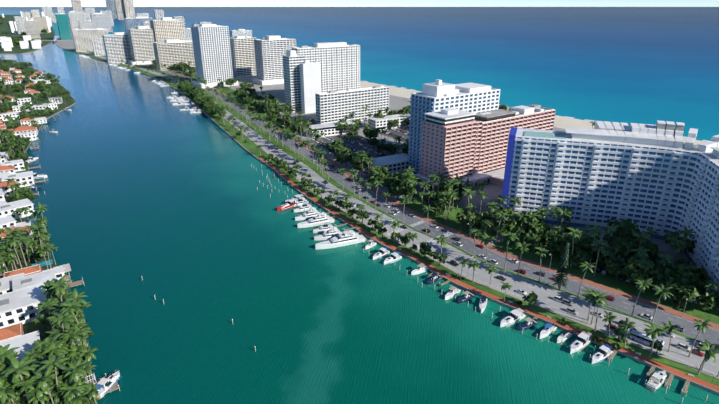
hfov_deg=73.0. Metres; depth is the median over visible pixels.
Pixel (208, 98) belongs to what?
tree
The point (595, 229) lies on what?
palm
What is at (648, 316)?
car
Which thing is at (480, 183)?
palm
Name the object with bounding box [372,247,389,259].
boat
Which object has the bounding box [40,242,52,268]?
palm
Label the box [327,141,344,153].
tree
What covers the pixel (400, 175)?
tree
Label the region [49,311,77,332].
palm
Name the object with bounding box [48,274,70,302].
palm
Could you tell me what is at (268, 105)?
tree
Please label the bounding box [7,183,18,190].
palm
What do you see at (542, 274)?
car
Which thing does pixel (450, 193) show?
palm
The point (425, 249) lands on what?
tree
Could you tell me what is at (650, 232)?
palm
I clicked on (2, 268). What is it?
tree
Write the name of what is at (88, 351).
palm
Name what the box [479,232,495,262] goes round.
palm
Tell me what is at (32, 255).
tree
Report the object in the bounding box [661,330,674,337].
car
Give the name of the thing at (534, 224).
palm
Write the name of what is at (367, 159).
palm
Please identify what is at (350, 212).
tree
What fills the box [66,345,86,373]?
palm
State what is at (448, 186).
palm
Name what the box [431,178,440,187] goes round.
palm
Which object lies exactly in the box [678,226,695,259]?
palm
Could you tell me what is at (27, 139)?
tree
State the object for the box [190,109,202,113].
boat
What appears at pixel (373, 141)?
tree
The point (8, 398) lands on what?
palm
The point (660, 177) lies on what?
apartment building
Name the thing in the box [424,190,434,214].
palm
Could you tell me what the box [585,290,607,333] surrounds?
palm
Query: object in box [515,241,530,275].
palm
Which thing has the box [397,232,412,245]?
tree
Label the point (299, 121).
palm
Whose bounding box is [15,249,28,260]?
tree
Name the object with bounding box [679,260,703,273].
tree
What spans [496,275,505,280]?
car
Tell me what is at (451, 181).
palm
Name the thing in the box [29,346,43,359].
palm
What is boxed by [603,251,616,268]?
palm
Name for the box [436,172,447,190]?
palm
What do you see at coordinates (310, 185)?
tree
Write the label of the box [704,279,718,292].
palm
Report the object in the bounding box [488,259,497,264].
car
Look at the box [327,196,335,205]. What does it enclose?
tree
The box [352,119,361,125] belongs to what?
tree
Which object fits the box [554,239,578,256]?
tree
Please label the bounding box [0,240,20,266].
palm
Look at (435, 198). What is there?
tree
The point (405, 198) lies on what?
palm
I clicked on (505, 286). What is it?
palm
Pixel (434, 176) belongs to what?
palm
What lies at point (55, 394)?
palm
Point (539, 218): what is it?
tree
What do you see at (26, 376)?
palm
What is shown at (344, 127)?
tree
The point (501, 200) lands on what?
palm
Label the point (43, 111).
tree
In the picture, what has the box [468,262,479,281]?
palm
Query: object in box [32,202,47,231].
palm
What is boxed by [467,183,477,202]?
palm
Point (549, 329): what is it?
boat
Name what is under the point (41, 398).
palm
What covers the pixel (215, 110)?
tree
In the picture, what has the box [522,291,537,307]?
tree
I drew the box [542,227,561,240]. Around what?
tree
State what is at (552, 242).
tree
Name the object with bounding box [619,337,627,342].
shrub
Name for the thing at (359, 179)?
palm
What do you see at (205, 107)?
tree
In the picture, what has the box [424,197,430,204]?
tree
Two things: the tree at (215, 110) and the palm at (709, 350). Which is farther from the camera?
the tree at (215, 110)
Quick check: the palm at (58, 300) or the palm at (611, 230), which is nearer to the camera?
the palm at (58, 300)
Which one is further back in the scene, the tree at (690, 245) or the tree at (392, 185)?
the tree at (392, 185)
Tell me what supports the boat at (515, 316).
on the water
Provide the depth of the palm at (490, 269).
220.94 m
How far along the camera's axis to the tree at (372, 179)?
346.17 m
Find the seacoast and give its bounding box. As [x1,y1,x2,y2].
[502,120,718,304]
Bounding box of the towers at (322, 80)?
[14,0,388,123]
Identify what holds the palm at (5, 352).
on the bank
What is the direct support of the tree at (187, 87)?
on the island
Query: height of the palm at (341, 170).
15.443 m
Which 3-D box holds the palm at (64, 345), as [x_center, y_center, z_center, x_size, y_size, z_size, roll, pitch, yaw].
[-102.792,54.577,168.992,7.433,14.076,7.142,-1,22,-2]
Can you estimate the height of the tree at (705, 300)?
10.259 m
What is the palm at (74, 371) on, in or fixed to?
on the bank
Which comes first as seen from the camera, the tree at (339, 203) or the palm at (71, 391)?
the palm at (71, 391)
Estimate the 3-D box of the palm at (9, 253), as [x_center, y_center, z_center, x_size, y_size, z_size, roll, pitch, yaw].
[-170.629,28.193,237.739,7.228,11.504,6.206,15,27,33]
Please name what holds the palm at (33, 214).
on the bank
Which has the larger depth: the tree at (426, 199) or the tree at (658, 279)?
the tree at (426, 199)
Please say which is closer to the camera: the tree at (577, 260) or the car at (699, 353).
the car at (699, 353)
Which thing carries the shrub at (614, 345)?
on the island
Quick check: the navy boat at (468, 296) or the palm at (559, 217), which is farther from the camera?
the palm at (559, 217)
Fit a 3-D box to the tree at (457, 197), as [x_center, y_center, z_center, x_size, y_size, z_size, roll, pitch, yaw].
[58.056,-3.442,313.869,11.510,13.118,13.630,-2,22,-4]
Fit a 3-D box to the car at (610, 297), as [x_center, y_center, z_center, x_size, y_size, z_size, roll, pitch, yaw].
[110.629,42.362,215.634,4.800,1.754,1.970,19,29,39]
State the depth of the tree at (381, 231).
269.92 m
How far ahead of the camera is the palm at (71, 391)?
148.55 m
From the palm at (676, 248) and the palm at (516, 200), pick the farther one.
the palm at (516, 200)
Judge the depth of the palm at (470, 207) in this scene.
281.48 m
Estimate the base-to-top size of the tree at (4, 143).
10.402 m
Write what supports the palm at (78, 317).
on the bank
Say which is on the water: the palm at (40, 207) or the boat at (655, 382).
the boat at (655, 382)
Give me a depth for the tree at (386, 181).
332.38 m
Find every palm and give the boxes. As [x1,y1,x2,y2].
[0,234,21,268]
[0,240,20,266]
[0,250,6,272]
[0,344,23,398]
[0,352,23,401]
[0,367,8,386]
[0,377,17,403]
[0,377,18,397]
[1,355,35,403]
[2,227,18,259]
[3,247,16,268]
[5,178,15,184]
[5,228,26,265]
[5,256,16,269]
[6,387,20,401]
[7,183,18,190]
[8,142,14,151]
[11,208,22,221]
[11,378,35,402]
[12,362,37,380]
[16,237,33,261]
[19,206,30,220]
[19,356,38,365]
[22,235,33,251]
[22,346,41,361]
[23,240,37,261]
[23,392,48,403]
[25,381,51,403]
[28,211,42,219]
[28,223,46,257]
[28,367,56,403]
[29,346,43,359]
[31,314,45,337]
[31,356,57,375]
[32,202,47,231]
[32,231,46,255]
[33,337,48,355]
[35,298,57,326]
[36,218,47,238]
[36,248,49,268]
[36,333,63,348]
[36,352,69,396]
[38,279,59,296]
[38,308,52,322]
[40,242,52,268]
[40,340,65,356]
[41,290,59,300]
[45,327,63,337]
[46,307,71,332]
[46,370,63,384]
[48,244,57,264]
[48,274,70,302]
[48,390,63,401]
[49,278,73,290]
[49,300,65,312]
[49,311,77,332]
[51,376,69,390]
[52,294,65,306]
[53,337,71,355]
[59,328,83,345]
[59,382,86,401]
[60,300,86,345]
[61,358,87,383]
[64,288,86,322]
[64,293,72,298]
[64,324,91,345]
[65,393,87,403]
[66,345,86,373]
[66,396,79,403]
[69,312,84,324]
[70,320,86,344]
[74,302,90,322]
[75,377,89,395]
[78,345,97,374]
[78,360,95,383]
[79,335,88,345]
[81,383,98,403]
[289,132,297,148]
[292,164,300,179]
[294,136,300,156]
[296,118,303,137]
[303,140,311,159]
[304,121,310,144]
[308,143,316,163]
[315,151,326,176]
[332,189,340,208]
[337,168,346,188]
[341,193,350,212]
[348,169,358,193]
[354,178,363,198]
[357,153,367,177]
[357,204,364,211]
[364,157,372,178]
[364,182,371,201]
[371,167,379,185]
[373,179,383,208]
[373,213,382,230]
[381,192,390,212]
[384,123,392,135]
[390,221,400,241]
[398,195,410,222]
[401,172,412,179]
[404,166,414,174]
[406,179,415,203]
[407,176,419,201]
[409,233,417,250]
[418,180,430,210]
[422,204,434,233]
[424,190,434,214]
[426,173,440,190]
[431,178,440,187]
[433,234,448,253]
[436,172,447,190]
[438,198,449,222]
[443,181,452,191]
[445,189,457,221]
[447,178,457,207]
[454,175,464,207]
[457,259,469,279]
[461,187,474,206]
[462,178,471,205]
[465,203,477,227]
[466,211,475,229]
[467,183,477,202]
[468,228,481,256]
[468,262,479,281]
[476,180,488,206]
[477,190,488,215]
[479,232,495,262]
[482,219,491,235]
[485,201,499,231]
[485,265,497,285]
[494,210,508,243]
[496,195,508,205]
[499,232,518,270]
[501,282,512,301]
[510,197,522,211]
[515,228,525,246]
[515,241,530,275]
[516,212,528,241]
[523,209,537,232]
[527,222,540,245]
[534,247,548,281]
[535,207,551,218]
[549,205,559,227]
[552,213,561,222]
[552,226,565,233]
[555,207,571,225]
[564,216,572,223]
[565,227,582,266]
[578,261,595,296]
[579,232,590,254]
[580,224,591,253]
[581,287,600,320]
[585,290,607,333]
[587,295,607,324]
[588,222,605,263]
[590,239,609,276]
[602,310,616,336]
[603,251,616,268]
[605,225,618,243]
[618,318,636,348]
[631,246,650,258]
[631,278,652,316]
[633,230,652,247]
[643,321,666,358]
[644,227,659,243]
[651,284,672,322]
[658,252,675,266]
[660,321,680,351]
[662,233,680,253]
[667,238,683,263]
[669,239,687,265]
[672,263,688,272]
[675,285,690,308]
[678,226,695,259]
[688,319,712,356]
[694,342,718,374]
[701,339,718,370]
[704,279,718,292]
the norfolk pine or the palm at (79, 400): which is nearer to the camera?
the palm at (79, 400)
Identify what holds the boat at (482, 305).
on the water
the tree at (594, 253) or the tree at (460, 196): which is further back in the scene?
the tree at (460, 196)
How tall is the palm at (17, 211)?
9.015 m
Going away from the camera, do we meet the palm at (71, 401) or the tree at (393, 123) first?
the palm at (71, 401)
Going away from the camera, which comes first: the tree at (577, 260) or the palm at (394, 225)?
the tree at (577, 260)
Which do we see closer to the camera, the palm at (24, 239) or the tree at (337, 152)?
the palm at (24, 239)
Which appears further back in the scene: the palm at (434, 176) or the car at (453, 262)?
the palm at (434, 176)
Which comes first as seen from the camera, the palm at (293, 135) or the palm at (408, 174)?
the palm at (408, 174)
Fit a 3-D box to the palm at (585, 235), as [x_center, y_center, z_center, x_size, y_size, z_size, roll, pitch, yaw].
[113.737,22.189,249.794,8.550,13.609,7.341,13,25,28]
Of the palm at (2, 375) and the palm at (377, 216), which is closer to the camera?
the palm at (2, 375)
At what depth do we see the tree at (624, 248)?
234.90 m
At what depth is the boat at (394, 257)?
249.12 m
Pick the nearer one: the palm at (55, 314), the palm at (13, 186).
the palm at (55, 314)
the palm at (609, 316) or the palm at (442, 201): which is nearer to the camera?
the palm at (609, 316)
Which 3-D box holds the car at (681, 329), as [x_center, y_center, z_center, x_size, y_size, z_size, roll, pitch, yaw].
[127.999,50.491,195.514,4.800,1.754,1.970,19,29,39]
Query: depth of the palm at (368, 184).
320.07 m
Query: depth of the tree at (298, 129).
477.53 m
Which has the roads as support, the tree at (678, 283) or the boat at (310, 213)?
the tree at (678, 283)
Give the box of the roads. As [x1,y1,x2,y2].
[70,49,718,392]
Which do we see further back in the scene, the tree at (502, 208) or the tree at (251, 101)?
the tree at (251, 101)
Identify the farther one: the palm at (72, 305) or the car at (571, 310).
the car at (571, 310)
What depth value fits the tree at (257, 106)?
590.46 m
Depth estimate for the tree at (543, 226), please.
258.14 m
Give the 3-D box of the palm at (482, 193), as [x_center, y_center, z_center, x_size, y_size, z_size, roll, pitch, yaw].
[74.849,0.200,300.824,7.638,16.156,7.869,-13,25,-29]
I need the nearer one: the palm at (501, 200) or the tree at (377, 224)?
the tree at (377, 224)
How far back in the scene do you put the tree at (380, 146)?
419.84 m
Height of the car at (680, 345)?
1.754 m
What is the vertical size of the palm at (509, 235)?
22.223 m
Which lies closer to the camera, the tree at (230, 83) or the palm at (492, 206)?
the palm at (492, 206)
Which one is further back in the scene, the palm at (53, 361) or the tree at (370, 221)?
the tree at (370, 221)
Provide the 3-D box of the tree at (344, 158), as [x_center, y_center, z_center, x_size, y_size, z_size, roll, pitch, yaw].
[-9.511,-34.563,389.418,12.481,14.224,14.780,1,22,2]
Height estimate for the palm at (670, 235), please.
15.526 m
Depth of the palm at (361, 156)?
360.74 m
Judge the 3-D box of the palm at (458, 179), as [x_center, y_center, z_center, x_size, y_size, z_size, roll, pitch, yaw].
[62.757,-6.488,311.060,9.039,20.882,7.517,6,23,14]
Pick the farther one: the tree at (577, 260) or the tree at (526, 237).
the tree at (526, 237)
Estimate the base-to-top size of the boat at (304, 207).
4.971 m
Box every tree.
[0,266,5,272]
[2,139,12,149]
[10,151,18,158]
[11,189,33,200]
[12,40,19,46]
[12,398,27,403]
[13,142,27,150]
[15,84,25,90]
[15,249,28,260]
[20,137,29,143]
[20,154,28,160]
[27,252,37,261]
[28,244,40,258]
[37,109,47,115]
[38,238,50,247]
[44,391,62,403]
[70,378,98,394]
[82,398,89,403]
[85,332,93,341]
[86,398,96,403]
[182,85,191,94]
[188,87,197,93]
[192,88,203,95]
[193,95,203,105]
[201,100,211,104]
[202,96,213,101]
[202,104,209,110]
[212,106,226,115]
[225,79,233,87]
[233,90,243,96]
[238,94,245,101]
[242,96,253,103]
[247,98,256,108]
[254,102,263,111]
[265,100,278,109]
[267,108,279,120]
[276,118,284,125]
[279,103,292,113]
[285,118,295,126]
[287,169,297,174]
[289,123,304,133]
[300,179,311,188]
[308,183,315,189]
[316,188,325,198]
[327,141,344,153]
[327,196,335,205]
[332,144,350,156]
[334,200,343,209]
[335,122,348,133]
[340,151,352,167]
[342,201,352,213]
[346,130,357,140]
[347,208,356,219]
[350,123,359,130]
[351,151,372,172]
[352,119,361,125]
[356,209,369,223]
[365,128,377,138]
[367,175,381,184]
[367,219,376,228]
[368,137,379,148]
[369,165,389,179]
[373,113,384,117]
[374,142,387,152]
[374,221,384,228]
[378,227,386,238]
[379,176,396,188]
[384,172,397,180]
[386,110,398,115]
[386,143,396,154]
[387,182,397,196]
[388,119,398,128]
[390,231,400,242]
[391,173,404,184]
[393,181,416,196]
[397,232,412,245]
[401,140,408,153]
[410,244,417,252]
[419,242,431,257]
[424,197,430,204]
[427,204,442,218]
[430,189,453,214]
[430,252,437,261]
[434,253,446,265]
[442,188,459,203]
[451,187,462,201]
[456,208,479,228]
[467,215,484,227]
[481,211,496,224]
[489,220,515,241]
[493,207,519,224]
[495,211,523,236]
[497,205,509,211]
[519,209,545,232]
[520,229,548,245]
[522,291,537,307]
[529,221,548,240]
[530,240,551,253]
[541,234,565,255]
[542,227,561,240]
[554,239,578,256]
[561,223,582,233]
[561,231,592,255]
[569,254,590,269]
[586,235,606,257]
[599,247,621,268]
[602,230,624,240]
[606,257,627,279]
[607,218,640,238]
[608,238,637,260]
[609,235,640,245]
[614,327,629,340]
[623,255,662,284]
[627,272,649,288]
[636,241,662,263]
[649,339,662,352]
[651,267,680,285]
[655,261,693,285]
[663,231,695,255]
[664,277,698,308]
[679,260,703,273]
[680,264,710,288]
[696,289,718,311]
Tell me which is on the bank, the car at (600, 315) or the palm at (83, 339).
the palm at (83, 339)
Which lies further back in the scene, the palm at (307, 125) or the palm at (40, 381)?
the palm at (307, 125)
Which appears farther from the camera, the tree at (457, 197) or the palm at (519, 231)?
the tree at (457, 197)
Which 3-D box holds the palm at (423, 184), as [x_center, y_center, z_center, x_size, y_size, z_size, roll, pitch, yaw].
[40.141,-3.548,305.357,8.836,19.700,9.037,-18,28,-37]
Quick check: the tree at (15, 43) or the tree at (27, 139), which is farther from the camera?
the tree at (15, 43)
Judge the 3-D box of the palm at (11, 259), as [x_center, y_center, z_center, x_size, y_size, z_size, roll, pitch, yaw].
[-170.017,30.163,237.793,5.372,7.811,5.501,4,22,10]
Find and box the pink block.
[413,104,555,192]
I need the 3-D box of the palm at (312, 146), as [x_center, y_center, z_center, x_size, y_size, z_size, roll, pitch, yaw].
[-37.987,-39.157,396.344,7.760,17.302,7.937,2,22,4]
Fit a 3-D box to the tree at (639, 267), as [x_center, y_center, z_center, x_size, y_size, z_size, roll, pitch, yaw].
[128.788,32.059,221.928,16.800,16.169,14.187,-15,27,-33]
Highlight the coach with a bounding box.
[628,328,664,348]
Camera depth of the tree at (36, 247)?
248.34 m
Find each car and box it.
[449,260,457,265]
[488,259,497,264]
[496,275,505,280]
[516,269,526,273]
[516,289,526,294]
[535,271,545,276]
[553,295,562,302]
[562,298,573,305]
[566,307,577,314]
[592,311,603,317]
[604,295,614,300]
[607,324,617,329]
[640,313,652,319]
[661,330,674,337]
[672,324,684,331]
[676,342,690,351]
[691,349,703,356]
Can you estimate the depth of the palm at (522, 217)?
260.53 m
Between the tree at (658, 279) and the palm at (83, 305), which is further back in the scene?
the tree at (658, 279)
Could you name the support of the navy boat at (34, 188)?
on the water
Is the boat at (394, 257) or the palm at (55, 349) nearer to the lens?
the palm at (55, 349)
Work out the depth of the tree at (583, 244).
242.92 m
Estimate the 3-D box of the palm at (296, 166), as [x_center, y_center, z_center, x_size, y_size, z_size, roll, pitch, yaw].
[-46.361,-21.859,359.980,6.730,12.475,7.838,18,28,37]
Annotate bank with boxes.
[0,15,97,403]
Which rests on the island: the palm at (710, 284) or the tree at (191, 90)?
the tree at (191, 90)
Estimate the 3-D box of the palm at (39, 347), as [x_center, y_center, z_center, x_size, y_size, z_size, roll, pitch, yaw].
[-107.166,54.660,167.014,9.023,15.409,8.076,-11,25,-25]
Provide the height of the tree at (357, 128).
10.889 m
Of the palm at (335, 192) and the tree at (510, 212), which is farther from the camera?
the palm at (335, 192)
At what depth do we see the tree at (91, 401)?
155.07 m
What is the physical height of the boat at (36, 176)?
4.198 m
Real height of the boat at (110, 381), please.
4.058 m
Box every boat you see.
[25,157,38,162]
[27,184,41,189]
[33,173,47,178]
[96,369,121,399]
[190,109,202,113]
[277,198,298,210]
[285,194,304,203]
[294,197,309,206]
[294,202,311,211]
[295,207,319,220]
[297,212,335,227]
[313,222,332,232]
[314,227,342,239]
[315,230,367,248]
[365,240,376,248]
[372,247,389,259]
[384,251,401,264]
[411,264,428,274]
[427,273,441,284]
[445,286,460,299]
[457,291,474,303]
[479,296,486,312]
[498,308,525,326]
[518,317,537,330]
[539,323,556,338]
[557,329,572,342]
[568,331,591,353]
[591,344,612,363]
[645,370,668,391]
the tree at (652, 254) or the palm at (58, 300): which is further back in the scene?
the tree at (652, 254)
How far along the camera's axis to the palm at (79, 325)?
181.26 m
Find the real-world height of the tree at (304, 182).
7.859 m
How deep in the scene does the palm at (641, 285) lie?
197.47 m
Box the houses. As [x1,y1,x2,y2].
[0,68,119,396]
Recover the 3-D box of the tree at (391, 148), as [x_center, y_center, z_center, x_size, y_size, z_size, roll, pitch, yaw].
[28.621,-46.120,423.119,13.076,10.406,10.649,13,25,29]
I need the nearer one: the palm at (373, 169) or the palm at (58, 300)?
the palm at (58, 300)
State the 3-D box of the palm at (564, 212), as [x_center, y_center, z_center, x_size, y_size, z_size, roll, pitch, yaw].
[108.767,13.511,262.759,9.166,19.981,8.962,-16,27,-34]
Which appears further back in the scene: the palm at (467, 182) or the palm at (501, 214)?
the palm at (467, 182)
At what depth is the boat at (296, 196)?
325.09 m
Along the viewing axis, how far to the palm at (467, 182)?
311.65 m
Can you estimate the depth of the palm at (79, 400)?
150.18 m
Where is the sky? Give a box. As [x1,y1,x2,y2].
[0,0,718,6]
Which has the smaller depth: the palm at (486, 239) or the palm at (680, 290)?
the palm at (680, 290)
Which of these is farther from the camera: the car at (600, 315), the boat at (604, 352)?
the car at (600, 315)
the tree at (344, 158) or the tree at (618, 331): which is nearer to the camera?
the tree at (618, 331)
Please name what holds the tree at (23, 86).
on the bank
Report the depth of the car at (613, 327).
195.64 m
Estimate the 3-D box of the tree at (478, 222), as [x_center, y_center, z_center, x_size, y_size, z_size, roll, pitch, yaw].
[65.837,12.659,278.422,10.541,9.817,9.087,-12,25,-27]
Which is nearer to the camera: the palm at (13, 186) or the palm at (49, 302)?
the palm at (49, 302)
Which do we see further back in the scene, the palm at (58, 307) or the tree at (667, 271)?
the tree at (667, 271)
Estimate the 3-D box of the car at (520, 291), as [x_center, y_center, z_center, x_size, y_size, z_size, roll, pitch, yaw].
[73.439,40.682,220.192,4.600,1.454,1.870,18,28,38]
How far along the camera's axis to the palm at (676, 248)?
230.57 m
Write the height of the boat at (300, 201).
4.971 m
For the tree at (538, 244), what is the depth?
248.44 m
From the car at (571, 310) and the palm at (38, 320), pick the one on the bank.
the palm at (38, 320)
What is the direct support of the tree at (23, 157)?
on the bank
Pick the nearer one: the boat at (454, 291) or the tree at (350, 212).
the boat at (454, 291)
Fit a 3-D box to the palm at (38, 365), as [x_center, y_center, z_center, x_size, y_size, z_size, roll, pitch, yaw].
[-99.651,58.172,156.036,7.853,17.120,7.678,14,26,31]
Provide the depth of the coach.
187.24 m
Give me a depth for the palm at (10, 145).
404.80 m
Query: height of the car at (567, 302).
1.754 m
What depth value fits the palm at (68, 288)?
200.16 m
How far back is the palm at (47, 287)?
195.27 m
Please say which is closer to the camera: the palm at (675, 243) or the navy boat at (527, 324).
the navy boat at (527, 324)
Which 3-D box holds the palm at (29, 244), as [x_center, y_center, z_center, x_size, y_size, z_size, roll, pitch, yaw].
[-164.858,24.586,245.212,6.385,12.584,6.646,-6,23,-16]
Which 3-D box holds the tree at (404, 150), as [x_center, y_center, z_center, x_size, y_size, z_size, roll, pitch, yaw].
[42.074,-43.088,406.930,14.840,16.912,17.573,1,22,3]
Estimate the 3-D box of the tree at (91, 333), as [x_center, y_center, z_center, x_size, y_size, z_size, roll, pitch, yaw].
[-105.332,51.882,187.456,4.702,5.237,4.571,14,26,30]
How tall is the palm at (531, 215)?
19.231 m
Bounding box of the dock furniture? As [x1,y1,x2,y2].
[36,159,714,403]
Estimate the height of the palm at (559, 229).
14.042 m
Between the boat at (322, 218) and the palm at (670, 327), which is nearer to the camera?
the palm at (670, 327)
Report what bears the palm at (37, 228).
on the bank
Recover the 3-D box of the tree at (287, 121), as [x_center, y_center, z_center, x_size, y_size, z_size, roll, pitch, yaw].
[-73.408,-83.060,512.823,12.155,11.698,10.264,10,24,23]
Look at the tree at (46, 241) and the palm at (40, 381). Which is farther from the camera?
the tree at (46, 241)
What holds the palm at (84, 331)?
on the bank
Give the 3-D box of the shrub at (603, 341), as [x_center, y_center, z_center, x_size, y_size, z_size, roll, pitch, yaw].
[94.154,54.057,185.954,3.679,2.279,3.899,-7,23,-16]
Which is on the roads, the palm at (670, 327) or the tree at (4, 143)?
the palm at (670, 327)
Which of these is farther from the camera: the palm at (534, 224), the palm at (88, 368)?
the palm at (534, 224)
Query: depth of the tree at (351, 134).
466.02 m
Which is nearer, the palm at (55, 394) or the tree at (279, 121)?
the palm at (55, 394)
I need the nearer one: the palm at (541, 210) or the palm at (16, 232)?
the palm at (16, 232)
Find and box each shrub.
[591,336,601,342]
[601,339,610,345]
[611,342,620,349]
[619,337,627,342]
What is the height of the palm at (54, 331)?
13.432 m
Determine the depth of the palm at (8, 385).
149.02 m
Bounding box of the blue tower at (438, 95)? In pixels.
[408,79,499,172]
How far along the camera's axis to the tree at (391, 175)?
335.81 m
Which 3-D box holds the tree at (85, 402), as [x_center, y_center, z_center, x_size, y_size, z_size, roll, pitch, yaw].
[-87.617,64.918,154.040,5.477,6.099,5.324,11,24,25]
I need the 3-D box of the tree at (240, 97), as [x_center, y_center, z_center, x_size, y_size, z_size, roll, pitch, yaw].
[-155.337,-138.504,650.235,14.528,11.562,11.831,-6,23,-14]
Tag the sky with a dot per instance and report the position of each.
(3, 3)
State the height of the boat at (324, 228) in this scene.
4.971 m
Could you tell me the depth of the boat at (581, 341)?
186.19 m
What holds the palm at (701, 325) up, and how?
on the roads
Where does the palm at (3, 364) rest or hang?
on the bank
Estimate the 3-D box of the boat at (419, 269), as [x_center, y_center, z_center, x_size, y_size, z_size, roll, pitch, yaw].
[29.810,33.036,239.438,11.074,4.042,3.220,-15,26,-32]
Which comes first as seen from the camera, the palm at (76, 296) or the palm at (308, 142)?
the palm at (76, 296)
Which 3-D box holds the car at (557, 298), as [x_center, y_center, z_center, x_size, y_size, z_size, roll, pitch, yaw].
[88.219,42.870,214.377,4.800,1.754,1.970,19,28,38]
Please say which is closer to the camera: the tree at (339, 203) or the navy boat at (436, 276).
the navy boat at (436, 276)
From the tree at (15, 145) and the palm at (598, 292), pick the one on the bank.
the tree at (15, 145)
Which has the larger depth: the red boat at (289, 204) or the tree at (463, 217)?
the red boat at (289, 204)
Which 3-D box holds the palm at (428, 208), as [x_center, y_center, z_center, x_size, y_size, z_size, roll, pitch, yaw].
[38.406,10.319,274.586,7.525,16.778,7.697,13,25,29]
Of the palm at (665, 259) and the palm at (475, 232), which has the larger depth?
the palm at (475, 232)
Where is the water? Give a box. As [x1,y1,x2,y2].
[0,7,718,403]
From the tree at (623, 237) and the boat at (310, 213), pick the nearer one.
the tree at (623, 237)
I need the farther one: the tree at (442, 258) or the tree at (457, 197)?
the tree at (457, 197)
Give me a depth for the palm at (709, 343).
170.17 m
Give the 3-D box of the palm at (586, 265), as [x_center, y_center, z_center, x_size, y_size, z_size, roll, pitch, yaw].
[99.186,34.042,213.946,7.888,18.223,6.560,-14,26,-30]
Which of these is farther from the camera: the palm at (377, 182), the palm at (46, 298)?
the palm at (377, 182)
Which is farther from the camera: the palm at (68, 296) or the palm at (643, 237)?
the palm at (643, 237)
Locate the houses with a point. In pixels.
(21, 298)
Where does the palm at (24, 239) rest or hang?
on the bank
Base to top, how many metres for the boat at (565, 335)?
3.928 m
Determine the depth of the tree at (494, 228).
262.97 m
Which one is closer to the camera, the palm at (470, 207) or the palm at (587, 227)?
the palm at (587, 227)
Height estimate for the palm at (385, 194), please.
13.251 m
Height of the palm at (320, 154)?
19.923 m
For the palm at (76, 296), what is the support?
on the bank
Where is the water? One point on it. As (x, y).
(176, 211)
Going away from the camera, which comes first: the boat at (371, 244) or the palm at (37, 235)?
the palm at (37, 235)
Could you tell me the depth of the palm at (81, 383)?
153.04 m
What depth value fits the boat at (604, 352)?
179.95 m
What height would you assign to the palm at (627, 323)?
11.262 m
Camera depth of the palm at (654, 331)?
175.52 m
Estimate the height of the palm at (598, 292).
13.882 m
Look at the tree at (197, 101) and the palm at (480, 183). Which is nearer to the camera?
the palm at (480, 183)
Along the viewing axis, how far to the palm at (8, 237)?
233.85 m
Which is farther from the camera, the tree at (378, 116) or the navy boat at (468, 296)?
the tree at (378, 116)
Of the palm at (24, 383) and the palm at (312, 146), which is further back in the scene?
the palm at (312, 146)
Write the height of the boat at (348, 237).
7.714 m
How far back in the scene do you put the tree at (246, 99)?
622.93 m
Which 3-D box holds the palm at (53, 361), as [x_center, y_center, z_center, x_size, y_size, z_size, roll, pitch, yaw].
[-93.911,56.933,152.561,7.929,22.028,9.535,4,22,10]
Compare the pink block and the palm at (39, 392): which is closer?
the palm at (39, 392)
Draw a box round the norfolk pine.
[552,242,568,289]
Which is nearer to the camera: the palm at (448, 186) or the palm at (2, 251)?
the palm at (2, 251)
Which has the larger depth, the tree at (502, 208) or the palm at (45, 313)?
the tree at (502, 208)
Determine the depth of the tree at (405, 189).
316.61 m
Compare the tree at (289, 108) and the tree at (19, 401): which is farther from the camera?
the tree at (289, 108)
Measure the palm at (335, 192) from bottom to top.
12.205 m
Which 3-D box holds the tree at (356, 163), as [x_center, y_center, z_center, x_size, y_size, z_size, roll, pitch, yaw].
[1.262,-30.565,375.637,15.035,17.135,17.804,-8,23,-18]
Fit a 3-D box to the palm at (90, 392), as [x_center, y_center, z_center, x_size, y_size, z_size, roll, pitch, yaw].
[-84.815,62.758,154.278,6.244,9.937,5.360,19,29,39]
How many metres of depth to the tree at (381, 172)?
352.40 m
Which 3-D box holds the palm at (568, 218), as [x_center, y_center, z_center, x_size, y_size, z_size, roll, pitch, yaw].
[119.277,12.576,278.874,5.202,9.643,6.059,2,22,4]
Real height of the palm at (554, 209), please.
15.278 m
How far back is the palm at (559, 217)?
273.23 m
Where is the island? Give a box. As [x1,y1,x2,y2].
[55,10,718,395]
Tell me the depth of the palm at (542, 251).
223.44 m
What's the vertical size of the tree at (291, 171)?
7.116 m
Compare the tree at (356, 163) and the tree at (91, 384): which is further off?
the tree at (356, 163)
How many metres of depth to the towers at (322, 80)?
799.64 m
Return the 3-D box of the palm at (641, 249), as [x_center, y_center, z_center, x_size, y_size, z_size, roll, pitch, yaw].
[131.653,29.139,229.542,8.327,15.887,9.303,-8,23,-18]
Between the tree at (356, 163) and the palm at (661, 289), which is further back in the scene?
the tree at (356, 163)
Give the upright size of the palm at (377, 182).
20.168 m
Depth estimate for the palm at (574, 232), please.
235.12 m
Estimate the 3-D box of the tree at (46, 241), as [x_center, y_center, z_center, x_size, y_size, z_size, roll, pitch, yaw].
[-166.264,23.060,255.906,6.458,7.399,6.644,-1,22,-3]
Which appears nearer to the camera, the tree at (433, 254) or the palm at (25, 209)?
the tree at (433, 254)
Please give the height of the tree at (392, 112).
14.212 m
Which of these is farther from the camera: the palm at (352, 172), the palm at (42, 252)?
the palm at (352, 172)
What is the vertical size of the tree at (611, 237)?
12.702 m
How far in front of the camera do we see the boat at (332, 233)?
272.98 m

